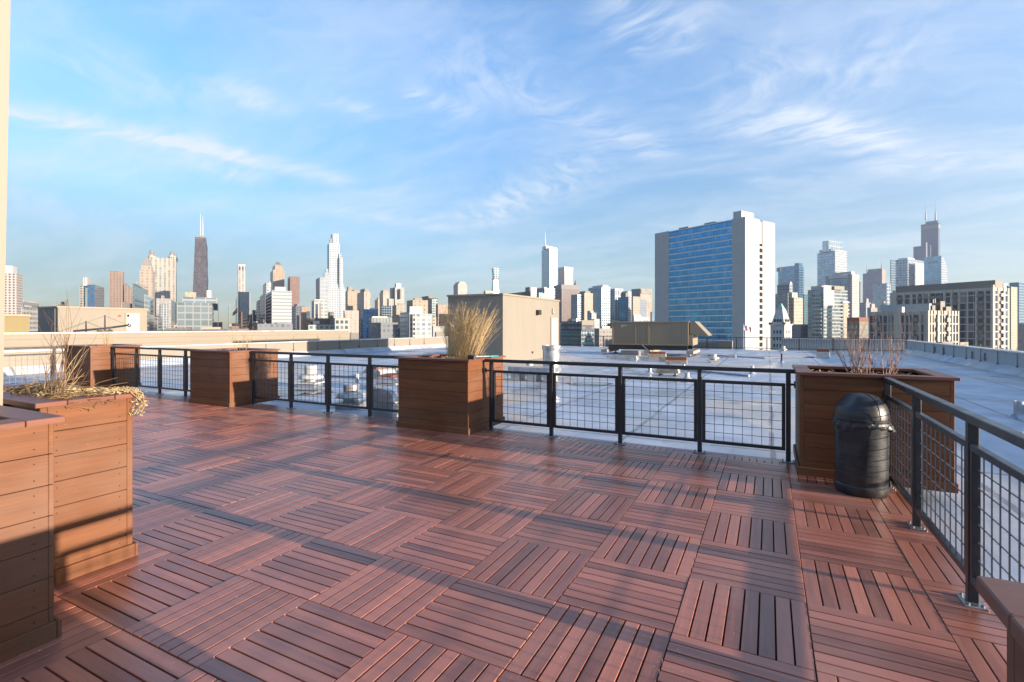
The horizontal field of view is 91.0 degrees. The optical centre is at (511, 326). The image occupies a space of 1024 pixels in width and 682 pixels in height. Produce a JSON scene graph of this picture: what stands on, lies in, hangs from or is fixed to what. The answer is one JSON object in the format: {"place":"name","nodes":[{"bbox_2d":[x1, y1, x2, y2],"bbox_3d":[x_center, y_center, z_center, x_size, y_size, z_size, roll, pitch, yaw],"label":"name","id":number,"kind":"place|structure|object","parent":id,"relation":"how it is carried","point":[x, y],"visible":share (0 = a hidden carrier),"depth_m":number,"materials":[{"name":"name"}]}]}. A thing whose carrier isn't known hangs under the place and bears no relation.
{"place":"outdoors","nodes":[
{"label":"outdoors","id":0,"kind":"place"},
{"bbox_2d":[5,266,22,313],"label":"apartment tower","id":1,"kind":"structure","parent":0,"point":[13,291],"depth_m":898.73,"materials":[{"name":"white paint"}]},
{"bbox_2d":[21,305,37,330],"bbox_3d":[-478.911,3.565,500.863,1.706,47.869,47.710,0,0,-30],"label":"apartment block","id":2,"kind":"structure","parent":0,"point":[33,324],"depth_m":506.35,"materials":[{"name":"white paint"}]},
{"bbox_2d":[80,277,103,306],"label":"apartment tower","id":3,"kind":"structure","parent":0,"point":[95,295],"depth_m":1049.84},
{"bbox_2d":[109,271,131,307],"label":"apartment tower","id":4,"kind":"structure","parent":0,"point":[119,290],"depth_m":1245.92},
{"bbox_2d":[140,258,154,314],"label":"residential tower","id":5,"kind":"structure","parent":0,"point":[147,275],"depth_m":1347.64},
{"bbox_2d":[147,314,161,330],"bbox_3d":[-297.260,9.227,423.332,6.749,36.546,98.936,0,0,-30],"label":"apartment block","id":6,"kind":"structure","parent":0,"point":[154,322],"depth_m":403.75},
{"bbox_2d":[148,250,177,315],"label":"residential tower","id":7,"kind":"structure","parent":0,"point":[165,270],"depth_m":1637.50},
{"bbox_2d":[156,295,171,329],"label":"apartment block","id":8,"kind":"structure","parent":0,"point":[163,308],"depth_m":814.23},
{"bbox_2d":[236,291,249,325],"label":"office tower","id":9,"kind":"structure","parent":0,"point":[244,303],"depth_m":1001.32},
{"bbox_2d":[296,307,309,329],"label":"apartment block","id":10,"kind":"structure","parent":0,"point":[305,313],"depth_m":720.66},
{"bbox_2d":[312,299,326,317],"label":"apartment block","id":11,"kind":"structure","parent":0,"point":[319,308],"depth_m":644.43,"materials":[{"name":"white paint"}]},
{"bbox_2d":[316,269,328,317],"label":"office tower","id":12,"kind":"structure","parent":0,"point":[322,287],"depth_m":1449.07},
{"bbox_2d":[327,233,344,317],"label":"skyscraper","id":13,"kind":"structure","parent":0,"point":[336,285],"depth_m":1507.35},
{"bbox_2d":[344,310,358,338],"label":"apartment block","id":14,"kind":"structure","parent":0,"point":[353,315],"depth_m":544.19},
{"bbox_2d":[345,287,359,310],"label":"apartment tower","id":15,"kind":"structure","parent":0,"point":[350,298],"depth_m":1005.68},
{"bbox_2d":[357,289,370,338],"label":"apartment tower","id":16,"kind":"structure","parent":0,"point":[363,298],"depth_m":857.76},
{"bbox_2d":[359,308,377,338],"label":"glass tower","id":17,"kind":"structure","parent":0,"point":[366,314],"depth_m":502.30,"materials":[{"name":"blue glass"}]},
{"bbox_2d":[400,307,431,337],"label":"apartment block","id":18,"kind":"structure","parent":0,"point":[415,322],"depth_m":334.31,"materials":[{"name":"white paint"}]},
{"bbox_2d":[407,298,427,313],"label":"apartment block","id":19,"kind":"structure","parent":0,"point":[418,302],"depth_m":626.94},
{"bbox_2d":[431,300,502,358],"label":"ornamental grass","id":20,"kind":"object","parent":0,"point":[459,332],"depth_m":7.51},
{"bbox_2d":[6,0,1023,328],"label":"sky","id":21,"kind":"structure","parent":0,"point":[443,143],"materials":[{"name":"blue"}]},
{"bbox_2d":[542,240,556,288],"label":"skyscraper","id":22,"kind":"structure","parent":0,"point":[549,266],"depth_m":1963.13,"materials":[{"name":"white paint"}]},
{"bbox_2d":[554,280,578,323],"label":"office tower","id":23,"kind":"structure","parent":0,"point":[563,293],"depth_m":1157.21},
{"bbox_2d":[561,319,593,346],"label":"office block","id":24,"kind":"structure","parent":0,"point":[575,328],"depth_m":232.38,"materials":[{"name":"concrete"}]},
{"bbox_2d":[571,291,592,320],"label":"apartment tower","id":25,"kind":"structure","parent":0,"point":[581,303],"depth_m":803.14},
{"bbox_2d":[166,322,1023,350],"bbox_3d":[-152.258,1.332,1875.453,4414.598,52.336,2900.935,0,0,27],"label":"distant low buildings","id":26,"kind":"structure","parent":0,"point":[384,330],"depth_m":383.33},
{"bbox_2d":[588,285,609,325],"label":"glass tower","id":27,"kind":"structure","parent":0,"point":[601,301],"depth_m":906.16,"materials":[{"name":"white paint"}]},
{"bbox_2d":[594,326,611,346],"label":"industrial block","id":28,"kind":"structure","parent":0,"point":[604,331],"depth_m":262.10,"materials":[{"name":"white paint"}]},
{"bbox_2d":[610,289,622,323],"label":"glass tower","id":29,"kind":"structure","parent":0,"point":[615,294],"depth_m":723.26,"materials":[{"name":"white paint"}]},
{"bbox_2d":[619,291,631,320],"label":"glass tower","id":30,"kind":"structure","parent":0,"point":[625,306],"depth_m":624.88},
{"bbox_2d":[632,296,646,316],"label":"apartment tower","id":31,"kind":"structure","parent":0,"point":[639,306],"depth_m":706.07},
{"bbox_2d":[631,289,651,320],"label":"office tower","id":32,"kind":"structure","parent":0,"point":[645,294],"depth_m":1212.15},
{"bbox_2d":[655,210,774,349],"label":"office tower","id":33,"kind":"structure","parent":0,"point":[715,279],"depth_m":315.50,"materials":[{"name":"white stone"}]},
{"bbox_2d":[669,221,731,236],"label":"window","id":34,"kind":"structure","parent":33,"relation":"in","point":[725,224],"depth_m":324.94,"materials":[{"name":"blue glass"}]},
{"bbox_2d":[669,227,731,241],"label":"window","id":35,"kind":"structure","parent":33,"relation":"in","point":[727,230],"depth_m":324.94,"materials":[{"name":"blue glass"}]},
{"bbox_2d":[669,234,731,247],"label":"window","id":36,"kind":"structure","parent":33,"relation":"in","point":[728,236],"depth_m":324.94,"materials":[{"name":"blue glass"}]},
{"bbox_2d":[669,240,731,253],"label":"window","id":37,"kind":"structure","parent":33,"relation":"in","point":[723,243],"depth_m":324.94,"materials":[{"name":"blue glass"}]},
{"bbox_2d":[669,246,731,258],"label":"window","id":38,"kind":"structure","parent":33,"relation":"in","point":[725,249],"depth_m":324.94,"materials":[{"name":"blue glass"}]},
{"bbox_2d":[669,253,731,264],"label":"window","id":39,"kind":"structure","parent":33,"relation":"in","point":[727,255],"depth_m":324.94,"materials":[{"name":"blue glass"}]},
{"bbox_2d":[669,259,731,270],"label":"window","id":40,"kind":"structure","parent":33,"relation":"in","point":[721,262],"depth_m":324.94,"materials":[{"name":"blue glass"}]},
{"bbox_2d":[669,265,731,275],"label":"window","id":41,"kind":"structure","parent":33,"relation":"in","point":[723,268],"depth_m":324.67,"materials":[{"name":"blue glass"}]},
{"bbox_2d":[669,272,731,281],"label":"window","id":42,"kind":"structure","parent":33,"relation":"in","point":[725,274],"depth_m":324.94,"materials":[{"name":"blue glass"}]},
{"bbox_2d":[669,278,731,286],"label":"window","id":43,"kind":"structure","parent":33,"relation":"in","point":[727,280],"depth_m":324.94,"materials":[{"name":"blue glass"}]},
{"bbox_2d":[669,284,731,292],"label":"window","id":44,"kind":"structure","parent":33,"relation":"in","point":[717,287],"depth_m":324.94,"materials":[{"name":"blue glass"}]},
{"bbox_2d":[669,291,731,298],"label":"window","id":45,"kind":"structure","parent":33,"relation":"in","point":[719,293],"depth_m":324.94,"materials":[{"name":"blue glass"}]},
{"bbox_2d":[669,297,731,303],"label":"window","id":46,"kind":"structure","parent":33,"relation":"in","point":[722,299],"depth_m":324.39,"materials":[{"name":"blue glass"}]},
{"bbox_2d":[669,303,731,309],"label":"window","id":47,"kind":"structure","parent":33,"relation":"in","point":[727,305],"depth_m":324.94,"materials":[{"name":"blue glass"}]},
{"bbox_2d":[669,310,731,315],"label":"window","id":48,"kind":"structure","parent":33,"relation":"in","point":[701,312],"depth_m":324.94,"materials":[{"name":"blue glass"}]},
{"bbox_2d":[669,316,731,320],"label":"window","id":49,"kind":"structure","parent":33,"relation":"in","point":[698,318],"depth_m":323.76,"materials":[{"name":"blue glass"}]},
{"bbox_2d":[768,304,793,349],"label":"church tower","id":50,"kind":"structure","parent":0,"point":[780,324],"depth_m":192.38,"materials":[{"name":"white stone"}]},
{"bbox_2d":[777,263,803,297],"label":"glass tower","id":51,"kind":"structure","parent":0,"point":[794,275],"depth_m":1510.88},
{"bbox_2d":[808,285,848,338],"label":"apartment block","id":52,"kind":"structure","parent":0,"point":[827,305],"depth_m":435.91,"materials":[{"name":"white paint"}]},
{"bbox_2d":[826,271,858,316],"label":"apartment tower","id":53,"kind":"structure","parent":0,"point":[849,281],"depth_m":906.90,"materials":[{"name":"white paint"}]},
{"bbox_2d":[781,338,905,351],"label":"wall","id":54,"kind":"structure","parent":0,"point":[794,343],"depth_m":34.86,"materials":[{"name":"metal"}]},
{"bbox_2d":[847,317,868,337],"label":"brick block","id":55,"kind":"structure","parent":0,"point":[864,321],"depth_m":362.88,"materials":[{"name":"brick"}]},
{"bbox_2d":[863,264,885,303],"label":"office tower","id":56,"kind":"structure","parent":0,"point":[871,277],"depth_m":2132.18,"materials":[{"name":"white paint"}]},
{"bbox_2d":[873,283,890,311],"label":"office tower","id":57,"kind":"structure","parent":0,"point":[883,291],"depth_m":1310.51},
{"bbox_2d":[1006,286,1016,349],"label":"apartment tower","id":58,"kind":"structure","parent":0,"point":[1012,318],"depth_m":422.55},
{"bbox_2d":[1004,282,1023,322],"bbox_3d":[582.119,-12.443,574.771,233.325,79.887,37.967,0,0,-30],"label":"glass tower","id":59,"kind":"structure","parent":0,"point":[1020,301],"depth_m":602.57,"materials":[{"name":"glass"}]},
{"label":"city ground","id":60,"kind":"structure","parent":0,"visible":0},
{"bbox_2d":[132,281,153,314],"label":"apartment block","id":61,"kind":"structure","parent":60,"relation":"on","point":[141,298],"depth_m":804.05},
{"bbox_2d":[4,330,349,349],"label":"roof wing","id":62,"kind":"structure","parent":60,"relation":"on","point":[142,338],"depth_m":27.47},
{"bbox_2d":[4,314,30,332],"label":"building","id":63,"kind":"structure","parent":62,"relation":"on","point":[16,323],"depth_m":23.27,"materials":[{"name":"white paint"}]},
{"bbox_2d":[37,306,147,331],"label":"building","id":64,"kind":"structure","parent":62,"relation":"on","point":[136,318],"depth_m":26.65,"materials":[{"name":"beige paint"}]},
{"bbox_2d":[193,214,207,296],"bbox_3d":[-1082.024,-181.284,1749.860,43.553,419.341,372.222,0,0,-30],"label":"skyscraper","id":65,"kind":"structure","parent":60,"relation":"on","point":[200,281],"depth_m":1637.92,"materials":[{"name":"metal"}]},
{"bbox_2d":[177,290,229,329],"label":"office block","id":66,"kind":"structure","parent":60,"relation":"on","point":[194,312],"depth_m":416.13,"materials":[{"name":"white paint"}]},
{"bbox_2d":[260,287,291,323],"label":"office block","id":67,"kind":"structure","parent":60,"relation":"on","point":[275,305],"depth_m":475.86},
{"bbox_2d":[270,262,283,290],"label":"residential tower","id":68,"kind":"structure","parent":60,"relation":"on","point":[277,276],"depth_m":1510.11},
{"bbox_2d":[288,276,299,306],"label":"apartment tower","id":69,"kind":"structure","parent":60,"relation":"on","point":[294,284],"depth_m":1457.15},
{"bbox_2d":[306,312,333,329],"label":"brick block","id":70,"kind":"structure","parent":60,"relation":"on","point":[315,321],"depth_m":566.83,"materials":[{"name":"brown brick"}]},
{"bbox_2d":[308,318,349,338],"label":"parking structure","id":71,"kind":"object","parent":60,"relation":"on","point":[341,323],"visible":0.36,"depth_m":333.98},
{"bbox_2d":[380,290,393,317],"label":"apartment tower","id":72,"kind":"structure","parent":60,"relation":"on","point":[386,303],"depth_m":882.42,"materials":[{"name":"beige concrete"}]},
{"bbox_2d":[390,283,403,304],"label":"residential tower","id":73,"kind":"structure","parent":60,"relation":"on","point":[397,293],"depth_m":1055.19,"materials":[{"name":"white paint"}]},
{"bbox_2d":[558,267,572,284],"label":"skyscraper","id":74,"kind":"structure","parent":60,"relation":"on","point":[565,275],"depth_m":2012.38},
{"bbox_2d":[775,282,802,323],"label":"apartment tower","id":75,"kind":"structure","parent":60,"relation":"on","point":[788,299],"depth_m":524.48,"materials":[{"name":"white paint"}]},
{"bbox_2d":[817,241,846,285],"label":"glass tower","id":76,"kind":"structure","parent":60,"relation":"on","point":[831,257],"depth_m":1773.68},
{"bbox_2d":[896,258,923,286],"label":"glass tower","id":77,"kind":"structure","parent":60,"relation":"on","point":[909,271],"depth_m":1512.10,"materials":[{"name":"glass"}]},
{"bbox_2d":[869,299,958,344],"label":"condominium","id":78,"kind":"structure","parent":60,"relation":"on","point":[939,323],"depth_m":155.31,"materials":[{"name":"concrete"}]},
{"bbox_2d":[913,202,939,260],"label":"skyscraper","id":79,"kind":"structure","parent":60,"relation":"on","point":[930,240],"depth_m":1918.33,"materials":[{"name":"grey glass"}]},
{"bbox_2d":[924,256,947,284],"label":"glass tower","id":80,"kind":"structure","parent":60,"relation":"on","point":[935,269],"depth_m":1614.31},
{"bbox_2d":[890,280,1008,349],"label":"condominium","id":81,"kind":"structure","parent":60,"relation":"on","point":[982,307],"depth_m":196.20,"materials":[{"name":"concrete"}]},
{"bbox_3d":[0.019,17.600,16.581,30.450,19.800,47.350,0,0,27],"label":"building block","id":82,"kind":"object","parent":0,"visible":0},
{"bbox_2d":[3,346,1023,582],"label":"flat roof","id":83,"kind":"structure","parent":82,"relation":"on","point":[992,395],"depth_m":10.96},
{"bbox_2d":[3,336,447,375],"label":"parapet wall","id":84,"kind":"structure","parent":83,"relation":"on","point":[351,345],"depth_m":25.86,"materials":[{"name":"concrete"}]},
{"bbox_2d":[294,365,324,387],"bbox_3d":[-5.394,1.333,13.503,0.650,0.567,0.650,0,0,10],"label":"exhaust fan","id":85,"kind":"object","parent":83,"relation":"on","point":[311,379],"visible":0.92,"depth_m":13.33,"materials":[{"name":"metal"}]},
{"bbox_2d":[331,383,365,408],"bbox_3d":[-3.202,1.381,10.035,0.618,0.472,0.618,0,0,10],"label":"exhaust fan","id":86,"kind":"object","parent":83,"relation":"on","point":[352,398],"visible":0.8,"depth_m":9.87,"materials":[{"name":"metal"}]},
{"bbox_2d":[372,385,397,417],"bbox_3d":[-2.214,1.359,9.178,0.620,0.517,0.600,0,0,27],"label":"gravity vent","id":87,"kind":"object","parent":83,"relation":"on","point":[387,414],"visible":0.4,"depth_m":8.92,"materials":[{"name":"metal"}]},
{"bbox_2d":[373,373,396,387],"bbox_3d":[-3.126,1.428,12.960,0.700,0.378,0.624,0,0,16],"label":"gravity vent","id":88,"kind":"object","parent":83,"relation":"on","point":[385,380],"visible":0.48,"depth_m":12.70,"materials":[{"name":"metal"}]},
{"bbox_2d":[447,293,559,359],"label":"rooftop structure","id":89,"kind":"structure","parent":83,"relation":"on","point":[527,327],"depth_m":22.85,"materials":[{"name":"beige paint"}]},
{"bbox_2d":[508,365,561,381],"bbox_3d":[0.674,1.409,14.908,1.500,0.417,0.600,0,0,27],"label":"duct run","id":90,"kind":"object","parent":83,"relation":"on","point":[529,369],"visible":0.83,"depth_m":14.74,"materials":[{"name":"metal"}]},
{"bbox_2d":[542,345,563,376],"bbox_3d":[1.274,1.119,16.220,0.800,0.997,0.800,0,0,27],"label":"flue stack","id":91,"kind":"object","parent":83,"relation":"on","point":[551,352],"visible":0.69,"depth_m":15.98,"materials":[{"name":"metal"}]},
{"bbox_2d":[601,321,711,356],"bbox_3d":[8.273,0.673,28.776,5.723,1.887,3.020,0,0,27],"label":"air handling unit","id":92,"kind":"object","parent":83,"relation":"on","point":[647,337],"visible":0.91,"depth_m":27.89,"materials":[{"name":"beige metal"}]},
{"bbox_2d":[694,341,732,348],"bbox_3d":[15.314,1.510,38.216,2.643,0.820,1.000,0,0,27],"label":"plant box","id":93,"kind":"object","parent":83,"relation":"on","point":[701,345],"visible":0.54,"depth_m":37.69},
{"bbox_2d":[559,335,906,351],"bbox_3d":[13.868,1.188,35.755,22.785,0.855,0.060,0,0,27],"label":"railing","id":94,"kind":"object","parent":83,"relation":"on","point":[736,347],"visible":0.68,"depth_m":33.93,"materials":[{"name":"metal"}]},
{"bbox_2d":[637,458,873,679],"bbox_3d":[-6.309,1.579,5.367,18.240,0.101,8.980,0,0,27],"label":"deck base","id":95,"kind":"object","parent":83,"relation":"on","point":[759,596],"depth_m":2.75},
{"bbox_2d":[0,382,1006,681],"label":"deck","id":96,"kind":"structure","parent":95,"relation":"on","point":[282,544],"depth_m":3.09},
{"bbox_2d":[0,0,10,405],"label":"cream post","id":97,"kind":"object","parent":96,"relation":"on","point":[5,5],"visible":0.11,"depth_m":2.97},
{"bbox_2d":[0,405,64,662],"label":"planter","id":98,"kind":"object","parent":96,"relation":"on","point":[29,620],"visible":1,"depth_m":2.33,"materials":[{"name":"wood"}]},
{"bbox_2d":[4,346,65,384],"bbox_3d":[-12.304,0.987,8.887,0.100,1.024,7.185,0,0,27],"label":"railing","id":99,"kind":"object","parent":96,"relation":"on","point":[33,359],"visible":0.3,"depth_m":11.52,"materials":[{"name":"metal"}]},
{"bbox_2d":[3,383,140,584],"bbox_3d":[-3.140,0.968,3.361,1.314,1.065,0.534,0,0,27],"label":"planter","id":100,"kind":"object","parent":96,"relation":"on","point":[93,490],"visible":0.67,"depth_m":3.08,"materials":[{"name":"wood"}]},
{"bbox_2d":[23,290,93,397],"bbox_3d":[-2.723,0.158,3.062,0.443,0.796,0.203,0,0,18],"label":"bare shrub","id":101,"kind":"object","parent":100,"relation":"in","point":[61,366],"visible":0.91,"depth_m":3.06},
{"bbox_2d":[3,376,127,410],"bbox_3d":[-2.953,0.438,3.315,1.261,0.209,0.500,0,0,27],"label":"dry straw","id":102,"kind":"object","parent":100,"relation":"in","point":[33,391],"visible":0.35,"depth_m":3.26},
{"bbox_2d":[43,303,102,392],"bbox_3d":[-2.767,0.205,3.214,0.201,0.702,0.314,0,0,27],"label":"bare shrub","id":103,"kind":"object","parent":100,"relation":"in","point":[65,362],"visible":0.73,"depth_m":3.17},
{"bbox_2d":[36,386,148,415],"bbox_3d":[-2.646,0.483,3.192,0.581,0.213,0.116,0,0,-23],"label":"dried vine","id":104,"kind":"object","parent":100,"relation":"on","point":[126,389],"visible":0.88,"depth_m":3.24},
{"bbox_2d":[62,344,141,388],"bbox_3d":[-10.044,0.981,12.356,1.294,1.038,1.094,0,0,27],"label":"planter","id":105,"kind":"object","parent":96,"relation":"on","point":[97,363],"visible":0.56,"depth_m":11.91,"materials":[{"name":"wood"}]},
{"bbox_2d":[110,346,192,397],"bbox_3d":[-7.837,0.987,11.116,3.830,1.024,0.100,0,0,27],"label":"railing","id":106,"kind":"object","parent":96,"relation":"on","point":[185,357],"visible":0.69,"depth_m":11.19,"materials":[{"name":"metal"}]},
{"bbox_2d":[187,348,279,406],"bbox_3d":[-5.538,0.981,10.054,1.294,1.038,1.094,0,0,27],"label":"planter","id":107,"kind":"object","parent":96,"relation":"on","point":[222,377],"visible":0.85,"depth_m":9.61,"materials":[{"name":"wood"}]},
{"bbox_2d":[249,351,402,417],"bbox_3d":[-3.275,0.987,8.786,3.955,1.024,0.100,0,0,27],"label":"railing","id":108,"kind":"object","parent":96,"relation":"on","point":[368,389],"visible":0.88,"depth_m":8.72,"materials":[{"name":"metal"}]},
{"bbox_2d":[395,354,505,434],"bbox_3d":[-0.920,0.981,7.696,1.294,1.038,1.094,0,0,27],"label":"planter","id":109,"kind":"object","parent":96,"relation":"on","point":[441,393],"visible":0.91,"depth_m":7.23,"materials":[{"name":"wood"}]},
{"bbox_2d":[482,359,795,463],"bbox_3d":[1.356,0.987,6.421,3.995,1.024,0.100,0,0,27],"label":"railing","id":110,"kind":"object","parent":96,"relation":"on","point":[699,422],"visible":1,"depth_m":6.28,"materials":[{"name":"metal"}]},
{"bbox_2d":[832,393,895,498],"bbox_3d":[3.174,1.051,4.554,0.469,0.894,0.447,0,0,27],"label":"litter bin","id":111,"kind":"object","parent":96,"relation":"on","point":[863,426],"visible":1,"depth_m":4.40,"materials":[{"name":"black plastic"}]},
{"bbox_2d":[792,365,960,493],"bbox_3d":[3.687,0.981,5.273,1.274,1.038,1.119,0,0,27],"label":"planter","id":112,"kind":"object","parent":96,"relation":"on","point":[821,391],"visible":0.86,"depth_m":4.93,"materials":[{"name":"wood"}]},
{"bbox_2d":[824,315,881,372],"bbox_3d":[3.607,0.160,5.409,0.575,0.850,0.554,0,0,-31],"label":"bare shrub","id":113,"kind":"object","parent":112,"relation":"on","point":[855,360],"visible":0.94,"depth_m":5.39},
{"bbox_2d":[835,322,880,373],"bbox_3d":[3.652,0.226,5.247,0.416,0.715,0.382,0,0,6],"label":"bare shrub","id":114,"kind":"object","parent":112,"relation":"on","point":[868,362],"visible":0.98,"depth_m":5.24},
{"bbox_2d":[874,294,923,373],"bbox_3d":[3.978,0.115,5.169,0.429,0.937,0.447,0,0,45],"label":"bare shrub","id":115,"kind":"object","parent":112,"relation":"on","point":[891,366],"visible":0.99,"depth_m":5.19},
{"bbox_2d":[882,377,1023,611],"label":"railing","id":116,"kind":"object","parent":96,"relation":"on","point":[969,564],"visible":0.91,"depth_m":2.80,"materials":[{"name":"metal"}]},
{"bbox_2d":[976,576,1023,681],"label":"planter","id":117,"kind":"object","parent":96,"relation":"on","point":[1003,599],"visible":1,"depth_m":0.86,"materials":[{"name":"wood"}]},
{"bbox_2d":[900,340,1023,377],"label":"parapet wall","id":118,"kind":"structure","parent":83,"relation":"on","point":[1007,361],"depth_m":20.32,"materials":[{"name":"concrete"}]},
{"bbox_2d":[1006,401,1023,419],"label":"vent pipe","id":119,"kind":"object","parent":83,"relation":"on","point":[1018,409],"visible":1,"depth_m":8.82,"materials":[{"name":"metal"}]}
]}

